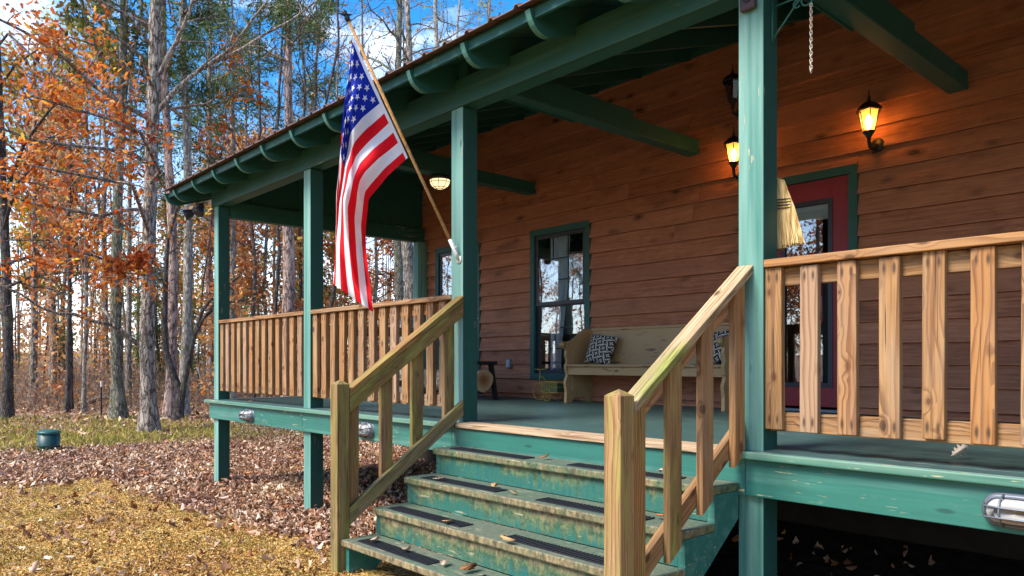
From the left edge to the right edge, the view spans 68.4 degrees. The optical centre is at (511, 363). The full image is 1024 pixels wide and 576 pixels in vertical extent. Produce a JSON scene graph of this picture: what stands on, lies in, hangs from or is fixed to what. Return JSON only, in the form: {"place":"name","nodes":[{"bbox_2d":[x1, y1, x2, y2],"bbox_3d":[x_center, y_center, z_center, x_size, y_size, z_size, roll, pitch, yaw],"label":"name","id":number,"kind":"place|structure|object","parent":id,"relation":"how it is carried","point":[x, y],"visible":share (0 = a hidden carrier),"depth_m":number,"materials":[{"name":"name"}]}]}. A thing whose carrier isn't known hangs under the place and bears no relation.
{"place":"outdoors","nodes":[
{"label":"outdoors","id":0,"kind":"place"},
{"bbox_2d":[0,410,327,575],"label":"grass","id":1,"kind":"structure","parent":0,"point":[121,436],"depth_m":14.52,"materials":[{"name":"green plant"}]},
{"bbox_2d":[0,475,393,575],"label":"grass","id":2,"kind":"structure","parent":0,"point":[134,545],"depth_m":5.83,"materials":[{"name":"yellow plant"}]},
{"bbox_2d":[0,0,527,352],"label":"sky","id":3,"kind":"structure","parent":0,"point":[416,16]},
{"bbox_2d":[0,352,1023,575],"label":"ground","id":4,"kind":"structure","parent":0,"point":[864,557],"depth_m":5.72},
{"bbox_2d":[0,210,39,368],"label":"sapling","id":5,"kind":"object","parent":4,"relation":"on","point":[16,304],"visible":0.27,"depth_m":40.94,"materials":[{"name":"brown plant"}]},
{"bbox_2d":[13,312,48,378],"bbox_3d":[-22.867,-0.534,35.677,2.023,3.849,1.854,0,0,-24],"label":"brown shrub","id":6,"kind":"object","parent":4,"relation":"on","point":[28,337],"visible":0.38,"depth_m":35.60,"materials":[{"name":"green plant"}]},
{"bbox_2d":[0,237,66,379],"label":"sapling","id":7,"kind":"object","parent":4,"relation":"on","point":[19,320],"visible":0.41,"depth_m":34.72,"materials":[{"name":"brown plant"}]},
{"bbox_2d":[16,236,55,356],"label":"rust oak","id":8,"kind":"object","parent":4,"relation":"on","point":[26,325],"visible":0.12,"depth_m":59.15,"materials":[{"name":"orange plant"}]},
{"bbox_2d":[3,37,71,402],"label":"slim tree","id":9,"kind":"object","parent":4,"relation":"on","point":[33,353],"visible":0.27,"depth_m":26.33,"materials":[{"name":"orange plant"}]},
{"bbox_2d":[6,20,83,403],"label":"slim tree","id":10,"kind":"object","parent":4,"relation":"on","point":[41,51],"visible":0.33,"depth_m":24.88,"materials":[{"name":"brown plant"}]},
{"bbox_2d":[36,429,60,451],"bbox_3d":[-7.596,1.289,12.353,0.352,0.413,0.352,0,0,-42],"label":"riser drum","id":11,"kind":"object","parent":4,"relation":"on","point":[47,439],"visible":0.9,"depth_m":12.23,"materials":[{"name":"green plastic"}]},
{"bbox_2d":[7,43,94,349],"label":"olive tree","id":12,"kind":"object","parent":4,"relation":"on","point":[60,288],"visible":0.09,"depth_m":41.59,"materials":[{"name":"plant"}]},
{"bbox_2d":[12,151,102,382],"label":"sapling","id":13,"kind":"object","parent":4,"relation":"on","point":[66,284],"visible":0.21,"depth_m":32.39,"materials":[{"name":"brown plant"}]},
{"bbox_2d":[0,16,116,419],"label":"dark trunk tree","id":14,"kind":"object","parent":4,"relation":"on","point":[7,406],"visible":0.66,"depth_m":17.62,"materials":[{"name":"orange plant"}]},
{"bbox_2d":[0,1,118,396],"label":"yellow tree","id":15,"kind":"object","parent":4,"relation":"on","point":[18,130],"visible":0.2,"depth_m":28.86,"materials":[{"name":"grey plant"}]},
{"bbox_2d":[21,275,97,410],"bbox_3d":[-13.839,-0.522,23.048,2.044,4.355,2.316,0,0,-43],"label":"brown shrub","id":16,"kind":"object","parent":4,"relation":"on","point":[54,337],"visible":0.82,"depth_m":22.78,"materials":[{"name":"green plant"}]},
{"bbox_2d":[12,28,110,412],"bbox_3d":[-12.927,-3.972,21.562,2.462,11.122,2.400,0,0,-22],"label":"slim tree","id":17,"kind":"object","parent":4,"relation":"on","point":[67,402],"visible":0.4,"depth_m":21.69,"materials":[{"name":"orange plant"}]},
{"bbox_2d":[19,161,106,383],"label":"sapling","id":18,"kind":"object","parent":4,"relation":"on","point":[65,289],"visible":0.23,"depth_m":29.83,"materials":[{"name":"brown plant"}]},
{"bbox_2d":[41,55,108,411],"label":"slim tree","id":19,"kind":"object","parent":4,"relation":"on","point":[72,400],"visible":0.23,"depth_m":22.05,"materials":[{"name":"brown plant"}]},
{"bbox_2d":[27,13,133,413],"bbox_3d":[-12.078,-4.077,21.318,2.756,11.323,2.352,0,0,-11],"label":"slim tree","id":20,"kind":"object","parent":4,"relation":"on","point":[83,409],"visible":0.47,"depth_m":21.33,"materials":[{"name":"brown plant"}]},
{"bbox_2d":[72,296,110,396],"bbox_3d":[-15.684,-0.513,28.652,1.812,4.285,1.977,0,0,13],"label":"brown shrub","id":21,"kind":"object","parent":4,"relation":"on","point":[98,343],"visible":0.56,"depth_m":28.57,"materials":[{"name":"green plant"}]},
{"bbox_2d":[55,0,162,377],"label":"pine tree","id":22,"kind":"object","parent":4,"relation":"on","point":[105,144],"visible":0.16,"depth_m":37.96,"materials":[{"name":"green plant"}]},
{"bbox_2d":[54,56,163,389],"bbox_3d":[-16.796,-5.798,31.032,5.042,14.648,4.109,0,0,34],"label":"bare tree","id":23,"kind":"object","parent":4,"relation":"on","point":[106,293],"visible":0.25,"depth_m":31.34,"materials":[{"name":"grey plant"}]},
{"bbox_2d":[43,0,180,420],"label":"forked tree","id":24,"kind":"object","parent":4,"relation":"on","point":[118,407],"visible":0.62,"depth_m":18.86,"materials":[{"name":"grey plant"}]},
{"bbox_2d":[60,75,164,377],"bbox_3d":[-21.431,-7.611,39.076,4.042,18.002,5.794,0,0,20],"label":"bare tree","id":25,"kind":"object","parent":4,"relation":"on","point":[100,123],"visible":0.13,"depth_m":39.18,"materials":[{"name":"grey plant"}]},
{"bbox_2d":[87,131,138,349],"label":"bare tree","id":26,"kind":"object","parent":4,"relation":"on","point":[123,312],"visible":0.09,"depth_m":46.93,"materials":[{"name":"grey plant"}]},
{"bbox_2d":[93,274,139,352],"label":"yellow tree","id":27,"kind":"object","parent":4,"relation":"on","point":[125,284],"visible":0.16,"depth_m":49.15,"materials":[{"name":"grey plant"}]},
{"bbox_2d":[73,38,163,405],"bbox_3d":[-12.982,-4.483,24.876,3.012,12.078,2.182,0,0,-21],"label":"slim tree","id":28,"kind":"object","parent":4,"relation":"on","point":[128,360],"visible":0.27,"depth_m":24.88,"materials":[{"name":"brown plant"}]},
{"bbox_2d":[51,0,243,418],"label":"pine tree","id":29,"kind":"object","parent":4,"relation":"on","point":[170,392],"visible":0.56,"depth_m":19.15,"materials":[{"name":"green plant"}]},
{"bbox_2d":[76,0,231,415],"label":"pine tree","id":30,"kind":"object","parent":4,"relation":"on","point":[183,60],"visible":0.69,"depth_m":20.30,"materials":[{"name":"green plant"}]},
{"bbox_2d":[132,247,181,396],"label":"cedar tree","id":31,"kind":"object","parent":4,"relation":"on","point":[158,349],"visible":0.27,"depth_m":28.34,"materials":[{"name":"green plant"}]},
{"bbox_2d":[0,0,318,433],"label":"oak tree","id":32,"kind":"object","parent":4,"relation":"on","point":[144,266],"visible":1,"depth_m":13.82,"materials":[{"name":"orange plant"}]},
{"bbox_2d":[116,47,203,345],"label":"pine tree","id":33,"kind":"object","parent":4,"relation":"on","point":[181,162],"visible":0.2,"depth_m":48.60,"materials":[{"name":"green plant"}]},
{"bbox_2d":[124,181,201,333],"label":"orange tree","id":34,"kind":"object","parent":4,"relation":"on","point":[139,244],"visible":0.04,"depth_m":52.04,"materials":[{"name":"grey plant"}]},
{"bbox_2d":[133,198,213,377],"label":"yellow tree","id":35,"kind":"object","parent":4,"relation":"on","point":[163,248],"visible":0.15,"depth_m":39.68,"materials":[{"name":"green plant"}]},
{"bbox_2d":[0,356,378,411],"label":"undergrowth","id":36,"kind":"object","parent":4,"relation":"on","point":[31,397],"depth_m":24.43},
{"bbox_2d":[57,299,82,380],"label":"cedar tree","id":37,"kind":"object","parent":36,"relation":"on","point":[63,345],"visible":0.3,"depth_m":35.77,"materials":[{"name":"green plant"}]},
{"bbox_2d":[123,276,161,392],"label":"cedar tree","id":38,"kind":"object","parent":36,"relation":"on","point":[136,348],"visible":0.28,"depth_m":28.25,"materials":[{"name":"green plant"}]},
{"bbox_2d":[0,289,378,377],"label":"distant foliage","id":39,"kind":"object","parent":4,"relation":"on","point":[41,342],"visible":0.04,"depth_m":61.12,"materials":[{"name":"brown plant"}]},
{"bbox_2d":[98,202,281,420],"bbox_3d":[-7.861,-1.439,18.632,3.610,6.068,2.337,0,0,5],"label":"crooked tree","id":40,"kind":"object","parent":4,"relation":"on","point":[179,403],"visible":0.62,"depth_m":18.39,"materials":[{"name":"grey plant"}]},
{"bbox_2d":[177,298,206,393],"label":"cedar tree","id":41,"kind":"object","parent":4,"relation":"on","point":[196,346],"visible":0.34,"depth_m":31.34,"materials":[{"name":"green plant"}]},
{"bbox_2d":[0,220,392,368],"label":"distant woods","id":42,"kind":"object","parent":4,"relation":"on","point":[82,293],"visible":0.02,"depth_m":79.27,"materials":[{"name":"brown plant"}]},
{"bbox_2d":[160,132,246,403],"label":"sapling","id":43,"kind":"object","parent":4,"relation":"on","point":[203,278],"visible":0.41,"depth_m":25.67,"materials":[{"name":"brown plant"}]},
{"bbox_2d":[140,0,271,397],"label":"pine tree","id":44,"kind":"object","parent":4,"relation":"on","point":[210,359],"visible":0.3,"depth_m":27.90,"materials":[{"name":"green plant"}]},
{"bbox_2d":[178,158,250,373],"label":"yellow tree","id":45,"kind":"object","parent":4,"relation":"on","point":[197,264],"visible":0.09,"depth_m":38.79,"materials":[{"name":"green plant"}]},
{"bbox_2d":[190,271,255,408],"bbox_3d":[-8.710,-0.574,22.582,2.047,4.554,2.234,0,0,-21],"label":"brown shrub","id":46,"kind":"object","parent":4,"relation":"on","point":[204,343],"visible":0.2,"depth_m":22.45,"materials":[{"name":"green plant"}]},
{"bbox_2d":[177,0,282,309],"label":"pine tree","id":47,"kind":"object","parent":4,"relation":"on","point":[225,71],"visible":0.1,"depth_m":36.01,"materials":[{"name":"green plant"}]},
{"bbox_2d":[158,0,305,397],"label":"bare tree","id":48,"kind":"object","parent":4,"relation":"on","point":[254,273],"visible":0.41,"depth_m":23.96,"materials":[{"name":"grey plant"}]},
{"bbox_2d":[194,27,279,397],"bbox_3d":[-7.641,-3.904,20.954,2.052,11.047,2.417,0,0,-42],"label":"slim tree","id":49,"kind":"object","parent":4,"relation":"on","point":[233,263],"visible":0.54,"depth_m":20.96,"materials":[{"name":"grey plant"}]},
{"bbox_2d":[204,17,284,294],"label":"pine tree","id":50,"kind":"object","parent":4,"relation":"on","point":[274,110],"visible":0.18,"depth_m":43.14,"materials":[{"name":"green plant"}]},
{"bbox_2d":[192,122,342,396],"bbox_3d":[-8.871,-3.494,27.520,5.172,10.200,5.202,0,0,-42],"label":"rust oak","id":51,"kind":"object","parent":4,"relation":"on","point":[242,239],"visible":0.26,"depth_m":26.90,"materials":[{"name":"orange plant"}]},
{"bbox_2d":[205,0,342,396],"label":"pine tree","id":52,"kind":"object","parent":4,"relation":"on","point":[288,287],"visible":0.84,"depth_m":18.86,"materials":[{"name":"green plant"}]},
{"bbox_2d":[208,0,345,396],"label":"bare tree","id":53,"kind":"object","parent":4,"relation":"on","point":[275,305],"visible":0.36,"depth_m":24.97,"materials":[{"name":"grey plant"}]},
{"bbox_2d":[247,57,324,302],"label":"bare tree","id":54,"kind":"object","parent":4,"relation":"on","point":[273,274],"visible":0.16,"depth_m":44.21,"materials":[{"name":"grey plant"}]},
{"bbox_2d":[228,1,356,310],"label":"bare tree","id":55,"kind":"object","parent":4,"relation":"on","point":[303,81],"visible":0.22,"depth_m":27.96,"materials":[{"name":"grey plant"}]},
{"bbox_2d":[248,116,355,347],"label":"yellow tree","id":56,"kind":"object","parent":4,"relation":"on","point":[296,238],"visible":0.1,"depth_m":28.79,"materials":[{"name":"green plant"}]},
{"bbox_2d":[261,0,349,235],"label":"pine tree","id":57,"kind":"object","parent":4,"relation":"on","point":[330,7],"visible":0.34,"depth_m":44.47,"materials":[{"name":"green plant"}]},
{"bbox_2d":[267,121,344,310],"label":"pine tree","id":58,"kind":"object","parent":4,"relation":"on","point":[328,274],"visible":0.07,"depth_m":32.55,"materials":[{"name":"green plant"}]},
{"bbox_2d":[262,0,350,131],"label":"bare tree","id":59,"kind":"object","parent":4,"relation":"on","point":[317,51],"visible":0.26,"depth_m":30.96,"materials":[{"name":"grey plant"}]},
{"bbox_2d":[268,0,370,228],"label":"bare tree","id":60,"kind":"object","parent":4,"relation":"on","point":[350,42],"visible":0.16,"depth_m":33.83,"materials":[{"name":"grey plant"}]},
{"bbox_2d":[265,0,400,388],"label":"bare tree","id":61,"kind":"object","parent":4,"relation":"on","point":[337,53],"visible":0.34,"depth_m":23.96,"materials":[{"name":"grey plant"}]},
{"bbox_2d":[293,115,381,306],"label":"orange tree","id":62,"kind":"object","parent":4,"relation":"on","point":[334,268],"visible":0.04,"depth_m":37.89,"materials":[{"name":"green plant"}]},
{"bbox_2d":[284,0,394,337],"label":"bare tree","id":63,"kind":"object","parent":4,"relation":"on","point":[362,26],"visible":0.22,"depth_m":28.74,"materials":[{"name":"grey plant"}]},
{"bbox_2d":[323,237,404,380],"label":"rust oak","id":64,"kind":"object","parent":4,"relation":"on","point":[377,273],"visible":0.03,"depth_m":29.94,"materials":[{"name":"orange plant"}]},
{"bbox_2d":[367,240,394,337],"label":"rust oak","id":65,"kind":"object","parent":4,"relation":"on","point":[372,269],"visible":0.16,"depth_m":51.65,"materials":[{"name":"orange plant"}]},
{"bbox_2d":[319,0,446,320],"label":"bare tree","id":66,"kind":"object","parent":4,"relation":"on","point":[398,278],"visible":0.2,"depth_m":26.90,"materials":[{"name":"grey plant"}]},
{"bbox_2d":[342,1,432,72],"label":"bare tree","id":67,"kind":"object","parent":4,"relation":"on","point":[388,22],"visible":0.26,"depth_m":35.72,"materials":[{"name":"grey plant"}]},
{"bbox_2d":[384,0,439,391],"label":"grey tree","id":68,"kind":"object","parent":4,"relation":"on","point":[407,253],"visible":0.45,"depth_m":18.88,"materials":[{"name":"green plant"}]},
{"bbox_2d":[378,0,484,58],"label":"bare tree","id":69,"kind":"object","parent":4,"relation":"on","point":[436,18],"visible":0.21,"depth_m":36.08,"materials":[{"name":"grey plant"}]},
{"bbox_2d":[0,374,935,575],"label":"leaf litter","id":70,"kind":"object","parent":4,"relation":"on","point":[136,467],"visible":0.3,"depth_m":9.26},
{"bbox_2d":[434,0,507,39],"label":"bare tree","id":71,"kind":"object","parent":4,"relation":"on","point":[457,27],"visible":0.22,"depth_m":30.99,"materials":[{"name":"grey plant"}]},
{"bbox_2d":[341,446,737,575],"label":"staircase","id":72,"kind":"structure","parent":4,"relation":"on","point":[482,543],"depth_m":4.23,"materials":[{"name":"green paint"}]},
{"bbox_2d":[331,296,463,572],"bbox_3d":[-0.755,0.471,5.126,1.018,1.917,0.089,0,0,-42],"label":"stair handrail","id":73,"kind":"object","parent":72,"relation":"attached to","point":[349,505],"visible":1,"depth_m":5.02,"materials":[{"name":"brown wood"}]},
{"bbox_2d":[358,538,439,564],"bbox_3d":[-0.681,1.111,4.467,0.104,0.007,0.754,0,0,-42],"label":"grip mat","id":74,"kind":"object","parent":72,"relation":"on","point":[407,554],"visible":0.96,"depth_m":4.43,"materials":[{"name":"black rubber"}]},
{"bbox_2d":[387,506,472,526],"bbox_3d":[-0.516,0.936,4.620,0.104,0.007,0.754,0,0,-42],"label":"grip mat","id":75,"kind":"object","parent":72,"relation":"on","point":[429,516],"visible":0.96,"depth_m":4.59,"materials":[{"name":"black rubber"}]},
{"bbox_2d":[421,476,506,491],"bbox_3d":[-0.318,0.761,4.767,0.104,0.007,0.754,0,0,-42],"label":"grip mat","id":76,"kind":"object","parent":72,"relation":"on","point":[470,485],"visible":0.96,"depth_m":4.72,"materials":[{"name":"black rubber"}]},
{"bbox_2d":[449,447,534,458],"bbox_3d":[-0.144,0.586,4.932,0.104,0.007,0.754,0,0,-41],"label":"grip mat","id":77,"kind":"object","parent":72,"relation":"on","point":[502,454],"visible":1,"depth_m":4.89,"materials":[{"name":"black rubber"}]},
{"bbox_2d":[502,534,603,565],"bbox_3d":[0.227,0.936,3.797,0.104,0.007,0.754,0,0,-41],"label":"grip mat","id":78,"kind":"object","parent":72,"relation":"on","point":[573,553],"visible":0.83,"depth_m":3.77,"materials":[{"name":"black rubber"}]},
{"bbox_2d":[535,497,654,519],"bbox_3d":[0.416,0.761,3.954,0.104,0.007,0.754,0,0,-42],"label":"grip mat","id":79,"kind":"object","parent":72,"relation":"on","point":[586,507],"visible":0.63,"depth_m":4.02,"materials":[{"name":"black rubber"}]},
{"bbox_2d":[567,463,686,478],"bbox_3d":[0.604,0.586,4.104,0.104,0.007,0.754,0,0,-42],"label":"grip mat","id":80,"kind":"object","parent":72,"relation":"on","point":[599,467],"visible":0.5,"depth_m":4.21,"materials":[{"name":"black rubber"}]},
{"bbox_2d":[604,265,752,575],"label":"stair handrail","id":81,"kind":"object","parent":72,"relation":"attached to","point":[628,551],"visible":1,"depth_m":3.31,"materials":[{"name":"brown wood"}]},
{"bbox_2d":[160,0,1023,575],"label":"cabin","id":82,"kind":"object","parent":4,"relation":"on","point":[576,152],"visible":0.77,"depth_m":6.27,"materials":[{"name":"brown wood"}]},
{"bbox_2d":[182,203,204,219],"bbox_3d":[-3.871,-1.855,9.181,0.182,0.190,0.492,0,0,-42],"label":"corner floodlight","id":83,"kind":"object","parent":82,"relation":"attached to","point":[199,210],"visible":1,"depth_m":9.08,"materials":[{"name":"grey plastic"}]},
{"bbox_2d":[218,311,303,396],"bbox_3d":[-2.708,-0.087,8.116,0.096,0.838,2.164,0,0,-42],"label":"porch railing","id":84,"kind":"object","parent":82,"relation":"attached to","point":[254,354],"visible":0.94,"depth_m":8.00,"materials":[{"name":"brown wood"}]},
{"bbox_2d":[289,325,413,387],"bbox_3d":[-2.413,-0.087,9.941,2.640,0.837,0.102,0,0,-42],"label":"porch railing","id":85,"kind":"object","parent":82,"relation":"attached to","point":[412,329],"visible":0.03,"depth_m":10.05,"materials":[{"name":"brown wood"}]},
{"bbox_2d":[359,422,374,437],"bbox_3d":[-1.261,0.562,6.312,0.102,0.134,0.244,0,0,-42],"label":"bulkhead lamp","id":86,"kind":"object","parent":82,"relation":"attached to","point":[366,430],"visible":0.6,"depth_m":6.25,"materials":[{"name":"metal"}]},
{"bbox_2d":[310,295,451,406],"bbox_3d":[-1.153,-0.087,6.393,0.096,0.838,2.197,0,0,-42],"label":"porch railing","id":87,"kind":"object","parent":82,"relation":"attached to","point":[347,318],"visible":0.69,"depth_m":6.40,"materials":[{"name":"brown wood"}]},
{"bbox_2d":[333,9,461,311],"bbox_3d":[-0.862,-1.375,5.452,0.892,2.045,0.458,0,0,-27],"label":"flag","id":88,"kind":"object","parent":82,"relation":"attached to","point":[373,155],"visible":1,"depth_m":5.23,"materials":[{"name":"multicoloured fabric"}]},
{"bbox_2d":[428,174,451,189],"bbox_3d":[-0.794,-1.982,8.296,0.256,0.138,0.256,0,0,-42],"label":"ceiling lamp","id":89,"kind":"object","parent":82,"relation":"attached to","point":[439,182],"visible":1,"depth_m":8.22,"materials":[{"name":"white glass"}]},
{"bbox_2d":[435,241,480,369],"bbox_3d":[-0.733,-0.712,10.345,0.080,1.817,0.980,0,0,-42],"label":"window","id":90,"kind":"structure","parent":82,"relation":"in","point":[440,253],"depth_m":10.53,"materials":[{"name":"green paint"}]},
{"bbox_2d":[424,361,497,399],"bbox_3d":[-0.733,0.204,9.199,0.365,0.452,1.303,0,0,-42],"label":"log rack","id":91,"kind":"object","parent":82,"relation":"on","point":[493,385],"visible":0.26,"depth_m":8.83,"materials":[{"name":"black metal"}]},
{"bbox_2d":[424,369,492,391],"bbox_3d":[-0.699,0.200,9.096,0.276,0.275,1.140,0,0,-42],"label":"log","id":92,"kind":"object","parent":91,"relation":"in","point":[484,380],"visible":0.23,"depth_m":8.69,"materials":[{"name":"brown wood"}]},
{"bbox_2d":[533,368,563,400],"bbox_3d":[0.403,0.243,8.657,0.180,0.373,0.476,0,0,-42],"label":"tricycle planter","id":93,"kind":"object","parent":82,"relation":"on","point":[553,387],"visible":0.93,"depth_m":8.55,"materials":[{"name":"green metal"}]},
{"bbox_2d":[530,220,591,379],"bbox_3d":[0.603,-0.712,8.924,0.159,1.817,0.980,0,0,-42],"label":"window","id":94,"kind":"structure","parent":82,"relation":"in","point":[559,236],"depth_m":9.02,"materials":[{"name":"green paint"}]},
{"bbox_2d":[559,322,728,410],"bbox_3d":[1.375,0.020,7.604,0.518,0.820,2.003,0,0,-42],"label":"pew bench","id":95,"kind":"object","parent":82,"relation":"on","point":[639,350],"visible":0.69,"depth_m":7.93,"materials":[{"name":"beige paint"}]},
{"bbox_2d":[584,333,618,363],"bbox_3d":[0.961,-0.148,8.143,0.344,0.344,0.136,9,-14,42],"label":"pillow","id":96,"kind":"object","parent":95,"relation":"on","point":[601,348],"visible":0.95,"depth_m":8.07,"materials":[{"name":"black fabric"}]},
{"bbox_2d":[713,330,728,363],"bbox_3d":[1.920,-0.145,7.095,0.136,0.344,0.344,24,-18,-32],"label":"pillow","id":97,"kind":"object","parent":95,"relation":"on","point":[717,357],"visible":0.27,"depth_m":7.01,"materials":[{"name":"black fabric"}]},
{"bbox_2d":[722,63,738,118],"bbox_3d":[2.074,-2.527,7.005,0.260,0.505,0.208,0,0,-42],"label":"wall lantern","id":98,"kind":"object","parent":82,"relation":"attached to","point":[732,79],"depth_m":6.96,"materials":[{"name":"black metal"}]},
{"bbox_2d":[723,126,738,181],"bbox_3d":[2.081,-1.942,6.998,0.260,0.505,0.208,0,0,-42],"label":"wall lantern","id":99,"kind":"object","parent":82,"relation":"attached to","point":[732,142],"depth_m":6.95,"materials":[{"name":"black metal"}]},
{"bbox_2d":[740,0,756,12],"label":"security camera","id":100,"kind":"object","parent":82,"relation":"attached to","point":[747,5],"visible":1,"depth_m":3.72,"materials":[{"name":"grey plastic"}]},
{"bbox_2d":[777,178,804,250],"bbox_3d":[1.338,-1.186,3.853,0.078,1.268,0.342,0,0,-42],"label":"broom","id":101,"kind":"object","parent":82,"relation":"hanging from","point":[789,232],"visible":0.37,"depth_m":3.78,"materials":[{"name":"plant"}]},
{"bbox_2d":[771,0,812,42],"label":"plant bracket","id":102,"kind":"object","parent":82,"relation":"attached to","point":[795,3],"visible":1,"depth_m":3.70,"materials":[{"name":"metal"}]},
{"bbox_2d":[809,2,812,73],"bbox_3d":[1.424,-1.548,3.586,0.014,0.339,0.014,0,0,3],"label":"chain","id":103,"kind":"object","parent":102,"relation":"hanging from","point":[810,47],"visible":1,"depth_m":3.58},
{"bbox_2d":[777,163,858,412],"bbox_3d":[2.693,-0.622,6.676,0.295,2.096,0.978,0,0,-42],"label":"door","id":104,"kind":"structure","parent":82,"relation":"in","point":[837,187],"depth_m":6.48,"materials":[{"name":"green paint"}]},
{"bbox_2d":[856,90,883,153],"bbox_3d":[2.902,-1.952,6.089,0.260,0.505,0.208,0,0,-42],"label":"wall lantern","id":105,"kind":"object","parent":82,"relation":"attached to","point":[868,107],"depth_m":6.05,"materials":[{"name":"black metal"}]},
{"bbox_2d":[764,231,1023,447],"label":"porch railing","id":106,"kind":"object","parent":82,"relation":"attached to","point":[980,259],"visible":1,"depth_m":3.25,"materials":[{"name":"brown wood"}]},
{"bbox_2d":[981,492,1023,530],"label":"bulkhead lamp","id":107,"kind":"object","parent":82,"relation":"attached to","point":[1002,509],"visible":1,"depth_m":2.83,"materials":[{"name":"metal"}]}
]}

